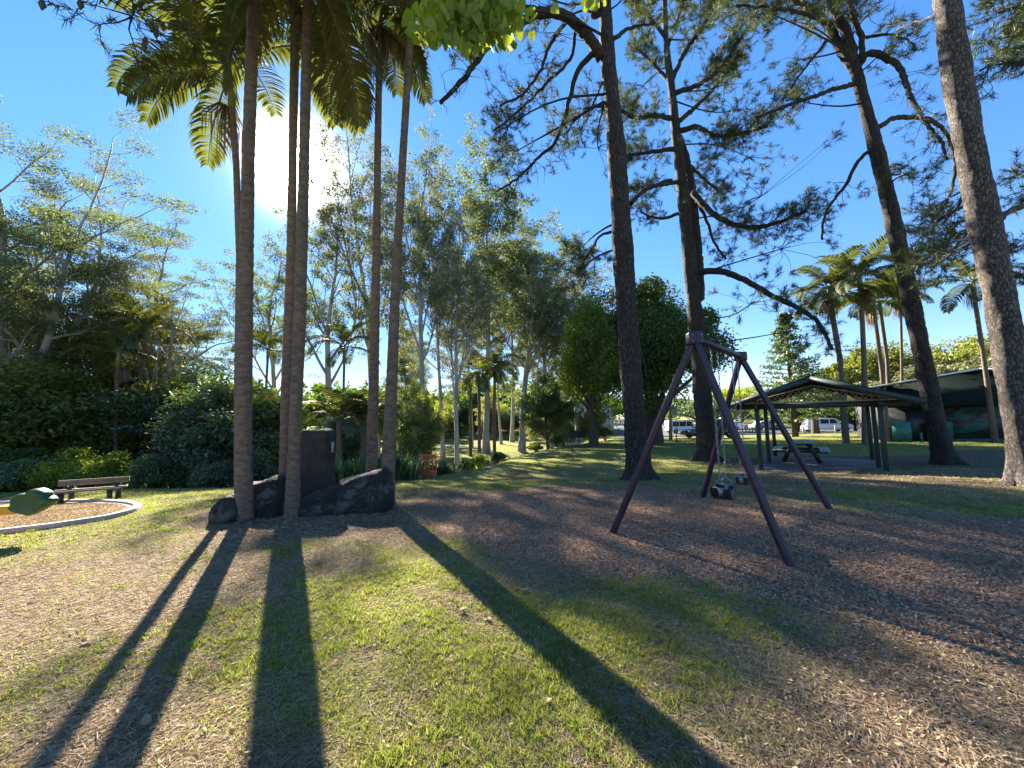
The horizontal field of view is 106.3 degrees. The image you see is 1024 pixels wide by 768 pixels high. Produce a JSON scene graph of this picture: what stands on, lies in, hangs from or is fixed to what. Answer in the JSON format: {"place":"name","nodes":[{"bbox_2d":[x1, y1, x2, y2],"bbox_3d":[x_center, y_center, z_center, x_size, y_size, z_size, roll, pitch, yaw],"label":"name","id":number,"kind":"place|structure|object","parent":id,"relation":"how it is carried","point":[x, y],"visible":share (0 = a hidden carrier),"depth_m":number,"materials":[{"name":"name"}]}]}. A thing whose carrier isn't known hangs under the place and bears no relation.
{"place":"outdoors","nodes":[
{"label":"outdoors","id":0,"kind":"place"},
{"bbox_2d":[0,413,1023,767],"bbox_3d":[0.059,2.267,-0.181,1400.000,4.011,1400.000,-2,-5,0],"label":"ground","id":1,"kind":"structure","parent":0,"point":[992,457],"depth_m":3.42,"materials":[{"name":"soil"}]},
{"bbox_2d":[0,488,58,515],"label":"seesaw","id":2,"kind":"object","parent":1,"relation":"on","point":[33,502],"visible":1,"depth_m":5.52,"materials":[{"name":"green plastic"}]},
{"bbox_2d":[0,453,68,491],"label":"shrub","id":3,"kind":"object","parent":1,"relation":"on","point":[8,474],"visible":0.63,"depth_m":12.79,"materials":[{"name":"green plant"}]},
{"bbox_2d":[0,445,69,492],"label":"shrub","id":4,"kind":"object","parent":1,"relation":"on","point":[31,452],"visible":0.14,"depth_m":14.85,"materials":[{"name":"green plant"}]},
{"bbox_2d":[0,346,88,461],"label":"understorey tree","id":5,"kind":"object","parent":1,"relation":"on","point":[5,404],"visible":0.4,"depth_m":15.98,"materials":[{"name":"green plant"}]},
{"bbox_2d":[14,445,101,490],"bbox_3d":[-15.637,3.083,13.521,2.082,1.854,2.397,-2,-5,0],"label":"shrub","id":6,"kind":"object","parent":1,"relation":"on","point":[49,477],"visible":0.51,"depth_m":12.87,"materials":[{"name":"green plant"}]},
{"bbox_2d":[0,502,131,528],"bbox_3d":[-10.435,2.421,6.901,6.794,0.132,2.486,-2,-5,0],"label":"pit bark chips","id":7,"kind":"object","parent":1,"relation":"on","point":[71,507],"visible":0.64,"depth_m":6.87,"materials":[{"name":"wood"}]},
{"bbox_2d":[0,499,141,533],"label":"play pit edging","id":8,"kind":"object","parent":1,"relation":"on","point":[136,506],"visible":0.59,"depth_m":6.43,"materials":[{"name":"concrete"}]},
{"bbox_2d":[0,350,158,489],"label":"understorey tree","id":9,"kind":"object","parent":1,"relation":"on","point":[12,438],"visible":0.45,"depth_m":16.54,"materials":[{"name":"green plant"}]},
{"bbox_2d":[53,476,129,502],"bbox_3d":[-9.270,2.341,8.433,1.210,0.487,0.480,0,-5,-20],"label":"park bench","id":10,"kind":"object","parent":1,"relation":"on","point":[72,489],"visible":0.82,"depth_m":8.46,"materials":[{"name":"wood"}]},
{"bbox_2d":[61,454,133,488],"bbox_3d":[-14.284,3.151,13.205,2.202,1.393,2.012,-2,-5,0],"label":"shrub","id":11,"kind":"object","parent":1,"relation":"on","point":[77,475],"visible":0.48,"depth_m":12.91,"materials":[{"name":"green plant"}]},
{"bbox_2d":[11,330,189,487],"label":"understorey tree","id":12,"kind":"object","parent":1,"relation":"on","point":[73,423],"visible":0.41,"depth_m":18.17,"materials":[{"name":"green plant"}]},
{"bbox_2d":[0,95,208,374],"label":"spreading tree","id":13,"kind":"object","parent":1,"relation":"on","point":[53,310],"visible":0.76,"depth_m":18.67,"materials":[{"name":"green plant"}]},
{"bbox_2d":[74,449,139,488],"bbox_3d":[-13.767,3.174,13.614,2.437,1.781,2.019,3,-6,-42],"label":"shrub","id":14,"kind":"object","parent":1,"relation":"on","point":[112,460],"visible":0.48,"depth_m":13.17,"materials":[{"name":"green plant"}]},
{"bbox_2d":[0,159,224,393],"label":"spreading tree","id":15,"kind":"object","parent":1,"relation":"on","point":[117,260],"visible":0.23,"depth_m":22.40,"materials":[{"name":"green plant"}]},
{"bbox_2d":[58,320,168,452],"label":"palm tree","id":16,"kind":"object","parent":1,"relation":"on","point":[116,338],"visible":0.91,"depth_m":17.98,"materials":[{"name":"plant"}]},
{"bbox_2d":[32,0,208,112],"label":"pine tree","id":17,"kind":"object","parent":1,"relation":"on","point":[152,26],"visible":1,"depth_m":4.50,"materials":[{"name":"green plant"}]},
{"bbox_2d":[69,352,188,486],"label":"understorey tree","id":18,"kind":"object","parent":1,"relation":"on","point":[128,364],"visible":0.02,"depth_m":21.11,"materials":[{"name":"green plant"}]},
{"bbox_2d":[10,201,255,380],"bbox_3d":[-27.246,-3.542,28.567,10.405,20.757,11.870,-2,-5,10],"label":"spreading tree","id":19,"kind":"object","parent":1,"relation":"on","point":[175,232],"visible":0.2,"depth_m":29.04,"materials":[{"name":"green plant"}]},
{"bbox_2d":[82,293,195,450],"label":"palm tree","id":20,"kind":"object","parent":1,"relation":"on","point":[130,303],"visible":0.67,"depth_m":19.88,"materials":[{"name":"plant"}]},
{"bbox_2d":[126,451,185,488],"bbox_3d":[-12.198,3.023,13.154,1.776,1.459,1.569,-2,-5,0],"label":"shrub","id":21,"kind":"object","parent":1,"relation":"on","point":[145,464],"visible":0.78,"depth_m":12.73,"materials":[{"name":"green plant"}]},
{"bbox_2d":[80,258,231,451],"bbox_3d":[-19.666,-0.151,20.967,7.007,12.622,5.931,-1,-5,-4],"label":"bare tree","id":22,"kind":"object","parent":1,"relation":"on","point":[169,358],"visible":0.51,"depth_m":20.43,"materials":[{"name":"green plant"}]},
{"bbox_2d":[85,358,233,463],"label":"understorey tree","id":23,"kind":"object","parent":1,"relation":"on","point":[138,427],"visible":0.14,"depth_m":18.42,"materials":[{"name":"green plant"}]},
{"bbox_2d":[126,463,200,488],"bbox_3d":[-11.602,3.349,13.332,2.498,1.343,2.275,-2,-5,0],"label":"shrub","id":24,"kind":"object","parent":1,"relation":"on","point":[158,478],"visible":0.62,"depth_m":12.86,"materials":[{"name":"green plant"}]},
{"bbox_2d":[185,458,233,487],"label":"shrub","id":25,"kind":"object","parent":1,"relation":"on","point":[213,475],"visible":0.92,"depth_m":12.77,"materials":[{"name":"green plant"}]},
{"bbox_2d":[86,0,335,485],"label":"palm tree","id":26,"kind":"object","parent":1,"relation":"on","point":[226,113],"visible":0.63,"depth_m":7.84,"materials":[{"name":"plant"}]},
{"bbox_2d":[128,358,310,487],"bbox_3d":[-12.248,2.272,16.124,6.805,6.778,5.828,-4,-5,24],"label":"bush","id":27,"kind":"object","parent":1,"relation":"on","point":[210,438],"visible":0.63,"depth_m":14.76,"materials":[{"name":"green plant"}]},
{"bbox_2d":[208,493,237,524],"bbox_3d":[-4.637,2.088,6.311,0.510,0.606,0.570,-2,-5,0],"label":"boulder","id":28,"kind":"object","parent":1,"relation":"on","point":[224,510],"visible":0.48,"depth_m":6.08,"materials":[{"name":"stone"}]},
{"bbox_2d":[153,377,335,487],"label":"understorey tree","id":29,"kind":"object","parent":1,"relation":"on","point":[262,401],"visible":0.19,"depth_m":16.37,"materials":[{"name":"green plant"}]},
{"bbox_2d":[234,0,259,521],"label":"palm tree","id":30,"kind":"object","parent":1,"relation":"on","point":[244,492],"visible":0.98,"depth_m":6.22,"materials":[{"name":"plant"}]},
{"bbox_2d":[224,442,278,487],"bbox_3d":[-9.139,3.150,13.648,1.925,2.228,1.891,-2,-5,0],"label":"shrub","id":31,"kind":"object","parent":1,"relation":"on","point":[260,461],"visible":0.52,"depth_m":13.46,"materials":[{"name":"green plant"}]},
{"bbox_2d":[229,329,282,397],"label":"palm tree","id":32,"kind":"object","parent":1,"relation":"on","point":[262,341],"visible":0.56,"depth_m":25.89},
{"bbox_2d":[190,232,334,394],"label":"gum tree","id":33,"kind":"object","parent":1,"relation":"on","point":[268,325],"visible":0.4,"depth_m":34.26,"materials":[{"name":"green plant"}]},
{"bbox_2d":[253,473,285,517],"bbox_3d":[-4.315,1.990,6.699,0.842,0.794,0.664,-2,-5,0],"label":"boulder","id":34,"kind":"object","parent":1,"relation":"on","point":[269,495],"visible":0.41,"depth_m":6.47,"materials":[{"name":"stone"}]},
{"bbox_2d":[166,0,429,473],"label":"palm tree","id":35,"kind":"object","parent":1,"relation":"on","point":[236,32],"visible":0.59,"depth_m":7.26,"materials":[{"name":"plant"}]},
{"bbox_2d":[198,0,420,518],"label":"palm tree","id":36,"kind":"object","parent":1,"relation":"on","point":[336,16],"visible":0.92,"depth_m":6.98,"materials":[{"name":"plant"}]},
{"bbox_2d":[300,428,335,498],"bbox_3d":[-3.781,1.660,7.460,0.624,1.575,0.434,-2,-5,0],"label":"standing rock","id":37,"kind":"object","parent":1,"relation":"on","point":[317,460],"visible":0.59,"depth_m":7.29,"materials":[{"name":"stone"}]},
{"bbox_2d":[235,177,411,427],"bbox_3d":[-15.120,-5.647,31.403,11.808,24.838,9.861,-4,-5,28],"label":"gum tree","id":38,"kind":"object","parent":1,"relation":"on","point":[317,314],"visible":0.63,"depth_m":31.38,"materials":[{"name":"green plant"}]},
{"bbox_2d":[305,321,380,398],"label":"palm tree","id":39,"kind":"object","parent":1,"relation":"on","point":[343,332],"visible":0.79,"depth_m":25.97,"materials":[{"name":"plant"}]},
{"bbox_2d":[303,386,383,463],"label":"palm tree","id":40,"kind":"object","parent":1,"relation":"on","point":[337,410],"visible":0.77,"depth_m":14.83,"materials":[{"name":"plant"}]},
{"bbox_2d":[310,389,378,467],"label":"understorey tree","id":41,"kind":"object","parent":1,"relation":"on","point":[351,446],"visible":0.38,"depth_m":18.43,"materials":[{"name":"green plant"}]},
{"bbox_2d":[298,468,393,516],"bbox_3d":[-2.945,1.955,6.776,1.696,0.889,0.686,-1,-5,-10],"label":"boulder","id":42,"kind":"object","parent":1,"relation":"on","point":[370,492],"visible":0.72,"depth_m":6.53,"materials":[{"name":"stone"}]},
{"bbox_2d":[322,391,402,461],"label":"palm tree","id":43,"kind":"object","parent":1,"relation":"on","point":[361,414],"visible":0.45,"depth_m":15.86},
{"bbox_2d":[335,451,397,480],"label":"strap leaf plant","id":44,"kind":"object","parent":1,"relation":"on","point":[358,468],"visible":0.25,"depth_m":12.64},
{"bbox_2d":[308,119,427,455],"bbox_3d":[-12.909,-10.125,34.386,11.111,34.301,10.152,-1,-5,-5],"label":"gum tree","id":45,"kind":"object","parent":1,"relation":"on","point":[344,232],"visible":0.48,"depth_m":33.50,"materials":[{"name":"green plant"}]},
{"bbox_2d":[288,0,474,472],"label":"palm tree","id":46,"kind":"object","parent":1,"relation":"on","point":[381,38],"visible":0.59,"depth_m":8.13,"materials":[{"name":"plant"}]},
{"bbox_2d":[362,447,430,480],"bbox_3d":[-4.103,2.754,13.184,2.515,1.336,2.363,-5,-6,39],"label":"strap leaf plant","id":47,"kind":"object","parent":1,"relation":"on","point":[405,475],"visible":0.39,"depth_m":12.99,"materials":[{"name":"plant"}]},
{"bbox_2d":[381,303,431,446],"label":"slender tree","id":48,"kind":"object","parent":1,"relation":"on","point":[403,371],"visible":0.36,"depth_m":44.76,"materials":[{"name":"green plant"}]},
{"bbox_2d":[344,106,475,419],"bbox_3d":[-6.708,-8.146,28.848,9.347,29.142,7.993,-3,-5,21],"label":"gum tree","id":49,"kind":"object","parent":1,"relation":"on","point":[421,273],"visible":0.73,"depth_m":28.17,"materials":[{"name":"green plant"}]},
{"bbox_2d":[377,377,451,473],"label":"understorey tree","id":50,"kind":"object","parent":1,"relation":"on","point":[422,435],"visible":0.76,"depth_m":16.87,"materials":[{"name":"green plant"}]},
{"bbox_2d":[362,127,476,460],"bbox_3d":[-6.750,-7.370,31.893,9.042,27.938,8.438,-4,-5,33],"label":"slender tree","id":51,"kind":"object","parent":1,"relation":"on","point":[440,195],"visible":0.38,"depth_m":31.61,"materials":[{"name":"green plant"}]},
{"bbox_2d":[381,0,481,503],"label":"palm tree","id":52,"kind":"object","parent":1,"relation":"on","point":[388,459],"visible":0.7,"depth_m":7.13,"materials":[{"name":"plant"}]},
{"bbox_2d":[420,182,502,472],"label":"gum tree","id":53,"kind":"object","parent":1,"relation":"on","point":[462,298],"visible":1,"depth_m":23.95,"materials":[{"name":"green plant"}]},
{"bbox_2d":[449,397,477,436],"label":"understorey tree","id":54,"kind":"object","parent":1,"relation":"on","point":[463,422],"visible":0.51,"depth_m":65.60,"materials":[{"name":"green plant"}]},
{"bbox_2d":[424,291,505,447],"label":"slender tree","id":55,"kind":"object","parent":1,"relation":"on","point":[469,358],"visible":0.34,"depth_m":41.60,"materials":[{"name":"green plant"}]},
{"bbox_2d":[87,368,850,433],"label":"distant woodland","id":56,"kind":"object","parent":1,"relation":"on","point":[315,388],"visible":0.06,"depth_m":65.63,"materials":[{"name":"green plant"}]},
{"bbox_2d":[449,371,491,456],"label":"palm tree","id":57,"kind":"object","parent":1,"relation":"on","point":[464,388],"visible":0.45,"depth_m":33.90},
{"bbox_2d":[447,358,507,453],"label":"palm tree","id":58,"kind":"object","parent":1,"relation":"on","point":[477,381],"visible":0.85,"depth_m":27.88,"materials":[{"name":"plant"}]},
{"bbox_2d":[426,112,557,453],"bbox_3d":[-1.674,-9.620,37.696,10.816,33.139,12.173,-6,-6,43],"label":"slender tree","id":59,"kind":"object","parent":1,"relation":"on","point":[485,214],"visible":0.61,"depth_m":36.88,"materials":[{"name":"green plant"}]},
{"bbox_2d":[466,353,519,465],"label":"palm tree","id":60,"kind":"object","parent":1,"relation":"on","point":[500,379],"visible":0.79,"depth_m":28.89,"materials":[{"name":"plant"}]},
{"bbox_2d":[468,310,521,444],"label":"slender tree","id":61,"kind":"object","parent":1,"relation":"on","point":[513,384],"visible":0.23,"depth_m":46.06,"materials":[{"name":"green plant"}]},
{"bbox_2d":[473,390,516,437],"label":"understorey tree","id":62,"kind":"object","parent":1,"relation":"on","point":[505,405],"visible":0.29,"depth_m":59.92,"materials":[{"name":"green plant"}]},
{"bbox_2d":[386,0,605,59],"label":"heart leaved tree","id":63,"kind":"object","parent":1,"relation":"on","point":[465,28],"visible":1,"depth_m":3.80,"materials":[{"name":"green plant"}]},
{"bbox_2d":[0,436,1023,767],"bbox_3d":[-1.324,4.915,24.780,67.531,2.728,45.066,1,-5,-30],"label":"grass","id":64,"kind":"structure","parent":1,"relation":"on","point":[390,622],"depth_m":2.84,"materials":[{"name":"plant"}]},
{"bbox_2d":[0,475,1023,767],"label":"twig litter","id":65,"kind":"object","parent":1,"relation":"on","point":[528,669],"visible":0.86,"depth_m":2.26,"materials":[{"name":"wood"}]},
{"bbox_2d":[496,402,527,433],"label":"understorey tree","id":66,"kind":"object","parent":1,"relation":"on","point":[505,425],"visible":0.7,"depth_m":57.42,"materials":[{"name":"green plant"}]},
{"bbox_2d":[1,471,1023,767],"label":"fallen leaves","id":67,"kind":"object","parent":1,"relation":"on","point":[541,661],"visible":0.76,"depth_m":2.21,"materials":[{"name":"plant"}]},
{"bbox_2d":[481,216,559,441],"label":"slender tree","id":68,"kind":"object","parent":1,"relation":"on","point":[512,435],"visible":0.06,"depth_m":49.95,"materials":[{"name":"green plant"}]},
{"bbox_2d":[473,204,585,451],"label":"gum tree","id":69,"kind":"object","parent":1,"relation":"on","point":[557,316],"visible":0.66,"depth_m":37.57,"materials":[{"name":"green plant"}]},
{"bbox_2d":[513,335,563,439],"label":"slender tree","id":70,"kind":"object","parent":1,"relation":"on","point":[533,372],"visible":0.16,"depth_m":51.76,"materials":[{"name":"green plant"}]},
{"bbox_2d":[496,206,582,448],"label":"slender tree","id":71,"kind":"object","parent":1,"relation":"on","point":[554,342],"visible":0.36,"depth_m":40.40,"materials":[{"name":"green plant"}]},
{"bbox_2d":[515,358,582,449],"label":"understorey tree","id":72,"kind":"object","parent":1,"relation":"on","point":[548,405],"visible":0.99,"depth_m":32.72,"materials":[{"name":"green plant"}]},
{"bbox_2d":[418,0,689,480],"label":"pine tree","id":73,"kind":"object","parent":1,"relation":"on","point":[602,48],"visible":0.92,"depth_m":10.20,"materials":[{"name":"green plant"}]},
{"bbox_2d":[539,228,615,444],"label":"slender tree","id":74,"kind":"object","parent":1,"relation":"on","point":[599,279],"visible":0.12,"depth_m":45.26,"materials":[{"name":"green plant"}]},
{"bbox_2d":[555,290,622,446],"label":"round tree","id":75,"kind":"object","parent":1,"relation":"on","point":[589,372],"visible":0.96,"depth_m":26.80,"materials":[{"name":"green plant"}]},
{"bbox_2d":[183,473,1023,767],"bbox_3d":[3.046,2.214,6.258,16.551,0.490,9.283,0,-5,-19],"label":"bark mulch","id":76,"kind":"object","parent":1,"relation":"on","point":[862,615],"visible":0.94,"depth_m":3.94,"materials":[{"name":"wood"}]},
{"bbox_2d":[572,272,745,443],"bbox_3d":[10.784,-1.980,30.282,12.852,13.658,12.271,-2,-5,0],"label":"round tree","id":77,"kind":"object","parent":1,"relation":"on","point":[663,328],"visible":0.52,"depth_m":27.48,"materials":[{"name":"green plant"}]},
{"bbox_2d":[666,399,747,422],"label":"roadside tree","id":78,"kind":"object","parent":1,"relation":"on","point":[688,408],"visible":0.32,"depth_m":60.68,"materials":[{"name":"green plant"}]},
{"bbox_2d":[609,331,832,566],"bbox_3d":[3.120,0.810,5.648,3.297,2.749,2.114,3,-6,-44],"label":"swing set","id":79,"kind":"object","parent":1,"relation":"on","point":[696,341],"visible":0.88,"depth_m":4.70,"materials":[{"name":"purple paint"}]},
{"bbox_2d":[707,347,735,500],"bbox_3d":[2.717,0.465,5.054,0.235,2.064,0.389,-6,-6,41],"label":"bucket swing","id":80,"kind":"object","parent":79,"relation":"hanging from","point":[723,491],"visible":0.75,"depth_m":4.93,"materials":[{"name":"metal"}]},
{"bbox_2d":[729,355,749,485],"bbox_3d":[3.508,0.506,5.939,0.188,2.073,0.419,-6,-6,41],"label":"sling swing","id":81,"kind":"object","parent":79,"relation":"hanging from","point":[742,479],"visible":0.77,"depth_m":5.84,"materials":[{"name":"metal"}]},
{"bbox_2d":[598,0,861,461],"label":"pine tree","id":82,"kind":"object","parent":1,"relation":"on","point":[687,213],"visible":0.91,"depth_m":15.89,"materials":[{"name":"green plant"}]},
{"bbox_2d":[750,309,839,436],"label":"hoop pine","id":83,"kind":"object","parent":1,"relation":"on","point":[802,366],"visible":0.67,"depth_m":35.97,"materials":[{"name":"green plant"}]},
{"bbox_2d":[786,371,838,433],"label":"roadside tree","id":84,"kind":"object","parent":1,"relation":"on","point":[815,428],"visible":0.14,"depth_m":43.66,"materials":[{"name":"green plant"}]},
{"bbox_2d":[730,375,927,471],"bbox_3d":[10.819,1.455,13.633,4.739,3.198,5.775,-5,-6,39],"label":"picnic shelter","id":85,"kind":"object","parent":1,"relation":"on","point":[878,398],"visible":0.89,"depth_m":12.58,"materials":[{"name":"metal"}]},
{"bbox_2d":[773,439,830,462],"bbox_3d":[11.209,2.603,14.911,1.730,0.787,1.700,-5,-6,36],"label":"picnic table","id":86,"kind":"object","parent":85,"relation":"on","point":[808,443],"visible":0.84,"depth_m":14.58,"materials":[{"name":"metal"}]},
{"bbox_2d":[780,244,889,442],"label":"palm tree","id":87,"kind":"object","parent":1,"relation":"on","point":[853,251],"visible":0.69,"depth_m":23.83,"materials":[{"name":"plant"}]},
{"bbox_2d":[816,362,879,423],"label":"round tree","id":88,"kind":"object","parent":1,"relation":"on","point":[850,377],"visible":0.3,"depth_m":60.85,"materials":[{"name":"green plant"}]},
{"bbox_2d":[704,0,996,464],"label":"pine tree","id":89,"kind":"object","parent":1,"relation":"on","point":[940,442],"visible":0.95,"depth_m":13.20,"materials":[{"name":"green plant"}]},
{"bbox_2d":[798,233,922,443],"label":"palm tree","id":90,"kind":"object","parent":1,"relation":"on","point":[864,297],"visible":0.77,"depth_m":22.91,"materials":[{"name":"plant"}]},
{"bbox_2d":[843,340,907,380],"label":"round tree","id":91,"kind":"object","parent":1,"relation":"on","point":[872,362],"visible":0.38,"depth_m":64.66,"materials":[{"name":"green plant"}]},
{"bbox_2d":[824,267,934,441],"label":"palm tree","id":92,"kind":"object","parent":1,"relation":"on","point":[855,313],"visible":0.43,"depth_m":24.90,"materials":[{"name":"plant"}]},
{"bbox_2d":[836,272,930,386],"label":"palm tree","id":93,"kind":"object","parent":1,"relation":"on","point":[879,307],"visible":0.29,"depth_m":26.91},
{"bbox_2d":[876,274,945,384],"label":"palm tree","id":94,"kind":"object","parent":1,"relation":"on","point":[888,310],"visible":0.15,"depth_m":27.96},
{"bbox_2d":[890,364,960,384],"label":"round tree","id":95,"kind":"object","parent":1,"relation":"on","point":[909,373],"visible":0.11,"depth_m":48.09,"materials":[{"name":"green plant"}]},
{"bbox_2d":[855,368,1004,441],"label":"toilet block","id":96,"kind":"structure","parent":1,"relation":"on","point":[963,396],"depth_m":23.87,"materials":[{"name":"dark metal"},{"name":"green painted wall with mural"}]},
{"bbox_2d":[905,410,925,440],"bbox_3d":[26.183,2.724,24.933,0.800,2.100,0.097,-4,-5,26],"label":"door","id":97,"kind":"structure","parent":96,"relation":"in","point":[915,417],"depth_m":24.88,"materials":[{"name":"metal"}]},
{"bbox_2d":[875,0,1023,486],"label":"pine tree","id":98,"kind":"object","parent":1,"relation":"on","point":[991,248],"visible":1,"depth_m":7.35,"materials":[{"name":"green plant"}]},
{"bbox_2d":[932,336,991,368],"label":"round tree","id":99,"kind":"object","parent":1,"relation":"on","point":[944,358],"visible":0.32,"depth_m":58.55,"materials":[{"name":"green plant"}]},
{"bbox_2d":[946,356,991,371],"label":"round tree","id":100,"kind":"object","parent":1,"relation":"on","point":[973,363],"visible":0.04,"depth_m":45.67,"materials":[{"name":"green plant"}]},
{"bbox_2d":[918,241,1023,441],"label":"palm tree","id":101,"kind":"object","parent":1,"relation":"on","point":[970,288],"visible":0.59,"depth_m":21.96,"materials":[{"name":"plant"}]},
{"bbox_2d":[934,0,1023,219],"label":"pine tree","id":102,"kind":"object","parent":1,"relation":"on","point":[1015,35],"visible":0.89,"depth_m":8.13,"materials":[{"name":"green plant"}]},
{"bbox_2d":[0,0,1023,399],"label":"sky","id":103,"kind":"structure","parent":0,"point":[50,73],"materials":[{"name":"blue"}]},
{"bbox_2d":[614,426,852,436],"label":"road","id":104,"kind":"structure","parent":0,"point":[665,433],"depth_m":58.98,"materials":[{"name":"asphalt"}]},
{"bbox_2d":[800,418,854,431],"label":"parked car","id":105,"kind":"object","parent":104,"relation":"on","point":[827,423],"visible":0.49,"depth_m":49.35,"materials":[{"name":"white paint"}]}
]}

